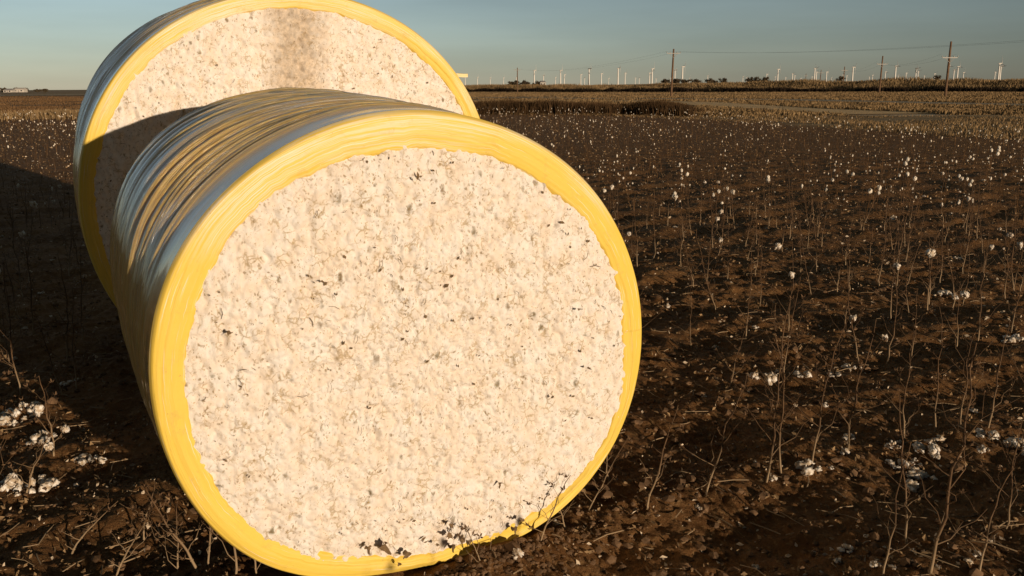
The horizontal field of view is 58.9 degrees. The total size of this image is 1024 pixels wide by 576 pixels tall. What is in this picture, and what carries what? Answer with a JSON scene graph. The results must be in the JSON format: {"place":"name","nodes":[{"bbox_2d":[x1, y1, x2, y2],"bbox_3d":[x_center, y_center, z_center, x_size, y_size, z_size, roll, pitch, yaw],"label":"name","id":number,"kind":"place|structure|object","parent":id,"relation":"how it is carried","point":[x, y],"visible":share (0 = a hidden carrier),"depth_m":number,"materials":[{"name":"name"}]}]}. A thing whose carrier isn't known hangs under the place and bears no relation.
{"place":"outdoors","nodes":[
{"label":"outdoors","id":0,"kind":"place"},
{"bbox_2d":[0,82,1023,575],"bbox_3d":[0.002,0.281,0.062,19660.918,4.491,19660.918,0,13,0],"label":"ground","id":1,"kind":"structure","parent":0,"point":[670,530],"depth_m":7.69,"materials":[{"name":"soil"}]},
{"bbox_2d":[0,476,23,491],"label":"cotton tuft","id":2,"kind":"object","parent":1,"relation":"on","point":[4,487],"visible":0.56,"depth_m":5.29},
{"bbox_2d":[0,367,23,487],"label":"cotton plant","id":3,"kind":"object","parent":1,"relation":"on","point":[6,439],"visible":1,"depth_m":5.00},
{"bbox_2d":[0,265,28,394],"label":"cotton plant","id":4,"kind":"object","parent":1,"relation":"on","point":[13,364],"visible":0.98,"depth_m":6.86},
{"bbox_2d":[1,201,38,296],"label":"cotton plant","id":5,"kind":"object","parent":1,"relation":"on","point":[33,205],"visible":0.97,"depth_m":10.39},
{"bbox_2d":[0,408,42,425],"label":"cotton tuft","id":6,"kind":"object","parent":1,"relation":"on","point":[4,417],"visible":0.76,"depth_m":6.35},
{"bbox_2d":[1,235,47,333],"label":"cotton plant","id":7,"kind":"object","parent":1,"relation":"on","point":[31,311],"visible":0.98,"depth_m":8.58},
{"bbox_2d":[7,401,41,417],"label":"cotton tuft","id":8,"kind":"object","parent":1,"relation":"on","point":[23,405],"visible":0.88,"depth_m":6.45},
{"bbox_2d":[15,202,41,278],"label":"cotton plant","id":9,"kind":"object","parent":1,"relation":"on","point":[29,241],"visible":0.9,"depth_m":11.09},
{"bbox_2d":[5,432,53,492],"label":"cotton plant","id":10,"kind":"object","parent":1,"relation":"on","point":[49,446],"visible":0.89,"depth_m":5.22,"materials":[{"name":"plant"}]},
{"bbox_2d":[11,474,59,493],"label":"cotton tuft","id":11,"kind":"object","parent":1,"relation":"on","point":[46,485],"visible":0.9,"depth_m":5.32,"materials":[{"name":"plant"}]},
{"bbox_2d":[0,108,79,121],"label":"edge grass","id":12,"kind":"structure","parent":1,"relation":"on","point":[50,114],"depth_m":76.97,"materials":[{"name":"plant"}]},
{"bbox_2d":[0,96,83,113],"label":"stubble","id":13,"kind":"object","parent":1,"relation":"on","point":[43,101],"visible":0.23,"depth_m":150.69,"materials":[{"name":"plant"}]},
{"bbox_2d":[30,429,57,444],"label":"cotton tuft","id":14,"kind":"object","parent":1,"relation":"on","point":[41,436],"visible":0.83,"depth_m":6.00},
{"bbox_2d":[22,374,70,455],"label":"cotton plant","id":15,"kind":"object","parent":1,"relation":"on","point":[39,409],"visible":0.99,"depth_m":5.68,"materials":[{"name":"plant"}]},
{"bbox_2d":[19,308,75,393],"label":"cotton plant","id":16,"kind":"object","parent":1,"relation":"on","point":[52,365],"visible":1,"depth_m":6.86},
{"bbox_2d":[52,197,83,275],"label":"cotton plant","id":17,"kind":"object","parent":1,"relation":"on","point":[71,238],"visible":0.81,"depth_m":11.61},
{"bbox_2d":[47,257,90,360],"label":"cotton plant","id":18,"kind":"object","parent":1,"relation":"on","point":[66,300],"visible":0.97,"depth_m":7.70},
{"bbox_2d":[69,272,95,341],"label":"cotton plant","id":19,"kind":"object","parent":1,"relation":"on","point":[84,276],"visible":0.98,"depth_m":8.23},
{"bbox_2d":[58,494,117,554],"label":"cotton plant","id":20,"kind":"object","parent":1,"relation":"on","point":[84,533],"visible":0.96,"depth_m":4.63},
{"bbox_2d":[74,453,106,466],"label":"cotton tuft","id":21,"kind":"object","parent":1,"relation":"on","point":[82,461],"visible":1,"depth_m":5.70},
{"bbox_2d":[107,492,162,575],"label":"cotton plant","id":22,"kind":"object","parent":1,"relation":"on","point":[127,551],"visible":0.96,"depth_m":4.42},
{"bbox_2d":[121,473,166,540],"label":"cotton plant","id":23,"kind":"object","parent":1,"relation":"on","point":[146,511],"visible":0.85,"depth_m":4.71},
{"bbox_2d":[140,493,190,570],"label":"cotton plant","id":24,"kind":"object","parent":1,"relation":"on","point":[177,550],"visible":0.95,"depth_m":4.41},
{"bbox_2d":[140,484,202,573],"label":"cotton plant","id":25,"kind":"object","parent":1,"relation":"on","point":[190,558],"visible":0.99,"depth_m":4.34,"materials":[{"name":"plant"}]},
{"bbox_2d":[197,512,213,567],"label":"cotton plant","id":26,"kind":"object","parent":1,"relation":"on","point":[209,546],"visible":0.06,"depth_m":4.40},
{"bbox_2d":[210,527,237,574],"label":"cotton plant","id":27,"kind":"object","parent":1,"relation":"on","point":[236,563],"visible":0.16,"depth_m":4.32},
{"bbox_2d":[73,0,479,307],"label":"cotton bale","id":28,"kind":"object","parent":1,"relation":"on","point":[152,79],"visible":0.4,"depth_m":6.41},
{"bbox_2d":[110,88,641,575],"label":"cotton bale","id":29,"kind":"object","parent":1,"relation":"on","point":[412,374],"visible":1,"depth_m":4.01},
{"bbox_2d":[457,523,485,561],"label":"cotton plant","id":30,"kind":"object","parent":1,"relation":"on","point":[466,528],"visible":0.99,"depth_m":4.35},
{"bbox_2d":[0,242,1023,575],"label":"fallen twigs","id":31,"kind":"object","parent":1,"relation":"on","point":[620,432],"visible":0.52,"depth_m":5.31,"materials":[{"name":"wood"}]},
{"bbox_2d":[0,175,1023,575],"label":"soil clods","id":32,"kind":"object","parent":1,"relation":"on","point":[608,495],"visible":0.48,"depth_m":5.54,"materials":[{"name":"soil"}]},
{"bbox_2d":[0,107,1023,227],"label":"cotton stubble","id":33,"kind":"object","parent":1,"relation":"on","point":[997,153],"visible":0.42,"depth_m":28.55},
{"bbox_2d":[504,548,523,559],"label":"cotton tuft","id":34,"kind":"object","parent":1,"relation":"on","point":[519,552],"visible":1,"depth_m":4.39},
{"bbox_2d":[523,465,575,541],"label":"cotton plant","id":35,"kind":"object","parent":1,"relation":"on","point":[547,523],"visible":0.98,"depth_m":4.55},
{"bbox_2d":[427,470,680,575],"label":"soil crumbs","id":36,"kind":"object","parent":1,"relation":"on","point":[531,544],"visible":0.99,"depth_m":4.44,"materials":[{"name":"soil"}]},
{"bbox_2d":[582,436,632,510],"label":"cotton plant","id":37,"kind":"object","parent":1,"relation":"on","point":[609,470],"visible":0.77,"depth_m":4.94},
{"bbox_2d":[473,96,783,116],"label":"dark weeds","id":38,"kind":"object","parent":1,"relation":"on","point":[664,108],"visible":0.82,"depth_m":77.99,"materials":[{"name":"plant"}]},
{"bbox_2d":[625,199,656,267],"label":"cotton plant","id":39,"kind":"object","parent":1,"relation":"on","point":[636,235],"visible":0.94,"depth_m":11.68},
{"bbox_2d":[645,177,666,258],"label":"cotton plant","id":40,"kind":"object","parent":1,"relation":"on","point":[653,218],"visible":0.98,"depth_m":12.60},
{"bbox_2d":[640,405,684,508],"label":"cotton plant","id":41,"kind":"object","parent":1,"relation":"on","point":[653,485],"visible":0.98,"depth_m":4.97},
{"bbox_2d":[663,171,682,225],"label":"cotton plant","id":42,"kind":"object","parent":1,"relation":"on","point":[675,197],"visible":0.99,"depth_m":15.33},
{"bbox_2d":[666,49,680,96],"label":"utility pole","id":43,"kind":"object","parent":1,"relation":"on","point":[671,88],"visible":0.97,"depth_m":194.40,"materials":[{"name":"brown wood"}]},
{"bbox_2d":[670,270,705,347],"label":"cotton plant","id":44,"kind":"object","parent":1,"relation":"on","point":[691,308],"visible":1,"depth_m":8.19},
{"bbox_2d":[685,228,718,313],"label":"cotton plant","id":45,"kind":"object","parent":1,"relation":"on","point":[704,271],"visible":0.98,"depth_m":9.62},
{"bbox_2d":[697,184,729,247],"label":"cotton plant","id":46,"kind":"object","parent":1,"relation":"on","point":[713,215],"visible":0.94,"depth_m":13.15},
{"bbox_2d":[679,372,758,495],"bbox_3d":[1.186,0.863,5.219,0.572,0.713,0.182,-5,13,-20],"label":"cotton plant","id":47,"kind":"object","parent":1,"relation":"on","point":[713,470],"visible":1,"depth_m":5.21,"materials":[{"name":"plant"}]},
{"bbox_2d":[704,189,744,253],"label":"cotton plant","id":48,"kind":"object","parent":1,"relation":"on","point":[732,191],"visible":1,"depth_m":12.58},
{"bbox_2d":[715,217,735,279],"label":"cotton plant","id":49,"kind":"object","parent":1,"relation":"on","point":[716,220],"visible":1,"depth_m":10.82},
{"bbox_2d":[715,315,763,386],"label":"cotton plant","id":50,"kind":"object","parent":1,"relation":"on","point":[738,352],"visible":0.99,"depth_m":7.13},
{"bbox_2d":[464,76,1023,91],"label":"bank grass","id":51,"kind":"structure","parent":1,"relation":"on","point":[918,82],"depth_m":324.57,"materials":[{"name":"plant"}]},
{"bbox_2d":[466,85,1023,91],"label":"weed strip","id":52,"kind":"object","parent":1,"relation":"on","point":[790,89],"visible":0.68,"depth_m":320.28,"materials":[{"name":"plant"}]},
{"bbox_2d":[724,249,766,337],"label":"cotton plant","id":53,"kind":"object","parent":1,"relation":"on","point":[749,290],"visible":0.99,"depth_m":8.44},
{"bbox_2d":[469,91,1023,115],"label":"pasture grass","id":54,"kind":"structure","parent":1,"relation":"on","point":[960,109],"depth_m":137.52,"materials":[{"name":"plant"}]},
{"bbox_2d":[481,104,1023,140],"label":"verge grass","id":55,"kind":"structure","parent":1,"relation":"on","point":[923,129],"depth_m":56.35,"materials":[{"name":"plant"}]},
{"bbox_2d":[756,233,774,305],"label":"cotton plant","id":56,"kind":"object","parent":1,"relation":"on","point":[761,269],"visible":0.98,"depth_m":9.76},
{"bbox_2d":[744,286,815,482],"bbox_3d":[1.580,0.580,5.247,0.464,1.261,0.306,0,13,0],"label":"cotton plant","id":57,"kind":"object","parent":1,"relation":"on","point":[773,442],"visible":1,"depth_m":5.24,"materials":[{"name":"plant"}]},
{"bbox_2d":[750,296,811,474],"bbox_3d":[1.565,0.608,5.434,0.304,1.138,0.581,0,13,0],"label":"cotton plant","id":58,"kind":"object","parent":1,"relation":"on","point":[779,433],"visible":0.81,"depth_m":5.41,"materials":[{"name":"plant"}]},
{"bbox_2d":[769,243,809,330],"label":"cotton plant","id":59,"kind":"object","parent":1,"relation":"on","point":[778,247],"visible":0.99,"depth_m":8.57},
{"bbox_2d":[783,168,808,240],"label":"cotton plant","id":60,"kind":"object","parent":1,"relation":"on","point":[792,206],"visible":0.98,"depth_m":13.48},
{"bbox_2d":[775,277,817,371],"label":"cotton plant","id":61,"kind":"object","parent":1,"relation":"on","point":[792,323],"visible":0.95,"depth_m":7.28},
{"bbox_2d":[793,370,812,377],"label":"cotton tuft","id":62,"kind":"object","parent":1,"relation":"on","point":[808,374],"visible":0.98,"depth_m":7.28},
{"bbox_2d":[788,218,822,297],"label":"cotton plant","id":63,"kind":"object","parent":1,"relation":"on","point":[804,259],"visible":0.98,"depth_m":10.18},
{"bbox_2d":[794,458,821,475],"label":"cotton tuft","id":64,"kind":"object","parent":1,"relation":"on","point":[805,469],"visible":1,"depth_m":5.53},
{"bbox_2d":[764,305,857,460],"bbox_3d":[1.831,0.606,5.524,0.533,1.039,0.345,0,13,0],"label":"cotton plant","id":65,"kind":"object","parent":1,"relation":"on","point":[771,378],"visible":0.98,"depth_m":5.53,"materials":[{"name":"plant"}]},
{"bbox_2d":[797,202,838,271],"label":"cotton plant","id":66,"kind":"object","parent":1,"relation":"on","point":[816,239],"visible":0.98,"depth_m":11.33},
{"bbox_2d":[828,236,852,291],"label":"cotton plant","id":67,"kind":"object","parent":1,"relation":"on","point":[840,266],"visible":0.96,"depth_m":10.18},
{"bbox_2d":[837,543,854,553],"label":"cotton tuft","id":68,"kind":"object","parent":1,"relation":"on","point":[844,546],"visible":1,"depth_m":4.62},
{"bbox_2d":[838,264,863,325],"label":"cotton plant","id":69,"kind":"object","parent":1,"relation":"on","point":[849,298],"visible":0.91,"depth_m":8.88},
{"bbox_2d":[838,270,869,361],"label":"cotton plant","id":70,"kind":"object","parent":1,"relation":"on","point":[855,338],"visible":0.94,"depth_m":7.63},
{"bbox_2d":[829,321,918,449],"bbox_3d":[2.229,0.642,5.712,0.570,0.902,0.259,0,13,0],"label":"cotton plant","id":71,"kind":"object","parent":1,"relation":"on","point":[884,338],"visible":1,"depth_m":5.72,"materials":[{"name":"plant"}]},
{"bbox_2d":[863,160,890,229],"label":"cotton plant","id":72,"kind":"object","parent":1,"relation":"on","point":[874,199],"visible":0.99,"depth_m":14.48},
{"bbox_2d":[866,182,903,286],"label":"cotton plant","id":73,"kind":"object","parent":1,"relation":"on","point":[882,263],"visible":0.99,"depth_m":10.41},
{"bbox_2d":[858,441,919,575],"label":"cotton plant","id":74,"kind":"object","parent":1,"relation":"on","point":[895,525],"visible":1,"depth_m":4.29,"materials":[{"name":"plant"}]},
{"bbox_2d":[872,253,911,363],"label":"cotton plant","id":75,"kind":"object","parent":1,"relation":"on","point":[896,266],"visible":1,"depth_m":7.63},
{"bbox_2d":[868,216,916,319],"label":"cotton plant","id":76,"kind":"object","parent":1,"relation":"on","point":[894,270],"visible":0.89,"depth_m":9.14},
{"bbox_2d":[885,459,909,470],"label":"cotton tuft","id":77,"kind":"object","parent":1,"relation":"on","point":[891,463],"visible":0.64,"depth_m":5.70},
{"bbox_2d":[880,218,919,286],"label":"cotton plant","id":78,"kind":"object","parent":1,"relation":"on","point":[899,251],"visible":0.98,"depth_m":10.48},
{"bbox_2d":[870,382,931,544],"bbox_3d":[1.987,0.911,4.652,0.354,0.874,0.326,-6,4,-27],"label":"cotton plant","id":79,"kind":"object","parent":1,"relation":"on","point":[906,511],"visible":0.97,"depth_m":4.65,"materials":[{"name":"plant"}]},
{"bbox_2d":[876,330,928,439],"bbox_3d":[2.566,0.653,5.986,0.316,0.801,0.236,3,13,15],"label":"cotton plant","id":80,"kind":"object","parent":1,"relation":"on","point":[902,412],"visible":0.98,"depth_m":5.99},
{"bbox_2d":[892,240,916,314],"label":"cotton plant","id":81,"kind":"object","parent":1,"relation":"on","point":[907,276],"visible":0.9,"depth_m":9.30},
{"bbox_2d":[891,173,921,246],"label":"cotton plant","id":82,"kind":"object","parent":1,"relation":"on","point":[903,206],"visible":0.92,"depth_m":13.21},
{"bbox_2d":[890,193,929,260],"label":"cotton plant","id":83,"kind":"object","parent":1,"relation":"on","point":[912,225],"visible":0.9,"depth_m":11.98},
{"bbox_2d":[892,184,931,261],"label":"cotton plant","id":84,"kind":"object","parent":1,"relation":"on","point":[905,219],"visible":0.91,"depth_m":11.67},
{"bbox_2d":[902,212,927,284],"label":"cotton plant","id":85,"kind":"object","parent":1,"relation":"on","point":[916,251],"visible":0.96,"depth_m":10.67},
{"bbox_2d":[906,479,925,493],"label":"cotton tuft","id":86,"kind":"object","parent":1,"relation":"on","point":[911,485],"visible":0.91,"depth_m":5.42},
{"bbox_2d":[896,290,937,359],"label":"cotton plant","id":87,"kind":"object","parent":1,"relation":"on","point":[915,325],"visible":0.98,"depth_m":7.74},
{"bbox_2d":[905,461,938,479],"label":"cotton tuft","id":88,"kind":"object","parent":1,"relation":"on","point":[911,472],"visible":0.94,"depth_m":5.58,"materials":[{"name":"plant"}]},
{"bbox_2d":[912,441,941,456],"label":"cotton tuft","id":89,"kind":"object","parent":1,"relation":"on","point":[934,448],"visible":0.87,"depth_m":5.83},
{"bbox_2d":[910,222,945,305],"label":"cotton plant","id":90,"kind":"object","parent":1,"relation":"on","point":[930,268],"visible":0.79,"depth_m":9.55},
{"bbox_2d":[917,233,941,309],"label":"cotton plant","id":91,"kind":"object","parent":1,"relation":"on","point":[929,253],"visible":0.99,"depth_m":9.36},
{"bbox_2d":[932,213,956,283],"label":"cotton plant","id":92,"kind":"object","parent":1,"relation":"on","point":[942,235],"visible":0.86,"depth_m":10.77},
{"bbox_2d":[935,169,955,226],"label":"cotton plant","id":93,"kind":"object","parent":1,"relation":"on","point":[941,173],"visible":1,"depth_m":14.88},
{"bbox_2d":[936,290,958,299],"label":"cotton tuft","id":94,"kind":"object","parent":1,"relation":"on","point":[946,293],"visible":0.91,"depth_m":9.99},
{"bbox_2d":[942,41,957,95],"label":"utility pole","id":95,"kind":"object","parent":1,"relation":"on","point":[947,74],"visible":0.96,"depth_m":169.04,"materials":[{"name":"brown wood"}]},
{"bbox_2d":[927,307,974,430],"bbox_3d":[2.863,0.558,6.113,0.301,0.917,0.424,-4,13,-14],"label":"cotton plant","id":96,"kind":"object","parent":1,"relation":"on","point":[938,373],"visible":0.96,"depth_m":6.08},
{"bbox_2d":[929,207,975,308],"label":"cotton plant","id":97,"kind":"object","parent":1,"relation":"on","point":[952,262],"visible":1,"depth_m":9.56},
{"bbox_2d":[943,277,969,347],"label":"cotton plant","id":98,"kind":"object","parent":1,"relation":"on","point":[964,294],"visible":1,"depth_m":8.11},
{"bbox_2d":[910,336,1022,573],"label":"cotton plant","id":99,"kind":"object","parent":1,"relation":"on","point":[936,538],"visible":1,"depth_m":4.16,"materials":[{"name":"plant"}]},
{"bbox_2d":[951,332,985,426],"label":"cotton plant","id":100,"kind":"object","parent":1,"relation":"on","point":[963,399],"visible":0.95,"depth_m":6.11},
{"bbox_2d":[955,201,982,273],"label":"cotton plant","id":101,"kind":"object","parent":1,"relation":"on","point":[968,235],"visible":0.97,"depth_m":11.12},
{"bbox_2d":[958,177,980,233],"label":"cotton plant","id":102,"kind":"object","parent":1,"relation":"on","point":[961,178],"visible":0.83,"depth_m":13.94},
{"bbox_2d":[953,243,986,304],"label":"cotton plant","id":103,"kind":"object","parent":1,"relation":"on","point":[968,273],"visible":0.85,"depth_m":9.66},
{"bbox_2d":[934,441,1022,570],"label":"cotton plant","id":104,"kind":"object","parent":1,"relation":"on","point":[986,536],"visible":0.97,"depth_m":4.32,"materials":[{"name":"plant"}]},
{"bbox_2d":[963,172,998,237],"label":"cotton plant","id":105,"kind":"object","parent":1,"relation":"on","point":[978,203],"visible":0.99,"depth_m":13.59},
{"bbox_2d":[975,428,1001,441],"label":"cotton tuft","id":106,"kind":"object","parent":1,"relation":"on","point":[981,432],"visible":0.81,"depth_m":6.00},
{"bbox_2d":[964,251,1014,342],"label":"cotton plant","id":107,"kind":"object","parent":1,"relation":"on","point":[980,295],"visible":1,"depth_m":8.18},
{"bbox_2d":[980,221,1004,267],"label":"cotton plant","id":108,"kind":"object","parent":1,"relation":"on","point":[991,246],"visible":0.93,"depth_m":11.22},
{"bbox_2d":[975,321,1022,427],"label":"cotton plant","id":109,"kind":"object","parent":1,"relation":"on","point":[994,395],"visible":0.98,"depth_m":6.13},
{"bbox_2d":[983,412,1023,529],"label":"cotton plant","id":110,"kind":"object","parent":1,"relation":"on","point":[1012,488],"visible":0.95,"depth_m":4.74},
{"bbox_2d":[992,192,1023,295],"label":"cotton plant","id":111,"kind":"object","parent":1,"relation":"on","point":[1010,250],"visible":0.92,"depth_m":10.02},
{"bbox_2d":[999,437,1023,455],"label":"cotton tuft","id":112,"kind":"object","parent":1,"relation":"on","point":[1013,440],"visible":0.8,"depth_m":5.93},
{"bbox_2d":[1000,333,1023,342],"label":"cotton tuft","id":113,"kind":"object","parent":1,"relation":"on","point":[1013,337],"visible":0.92,"depth_m":8.31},
{"bbox_2d":[1002,217,1022,297],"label":"cotton plant","id":114,"kind":"object","parent":1,"relation":"on","point":[1020,244],"visible":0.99,"depth_m":9.85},
{"bbox_2d":[1002,232,1023,332],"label":"cotton plant","id":115,"kind":"object","parent":1,"relation":"on","point":[1015,293],"visible":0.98,"depth_m":8.37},
{"bbox_2d":[0,0,1023,89],"label":"sky","id":116,"kind":"structure","parent":0,"point":[45,44],"materials":[{"name":"blue"}]},
{"bbox_2d":[474,100,927,113],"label":"track","id":117,"kind":"structure","parent":0,"point":[820,110],"depth_m":91.25,"materials":[{"name":"soil"}]},
{"bbox_2d":[471,97,1023,104],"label":"road","id":118,"kind":"structure","parent":0,"point":[795,100],"depth_m":135.67,"materials":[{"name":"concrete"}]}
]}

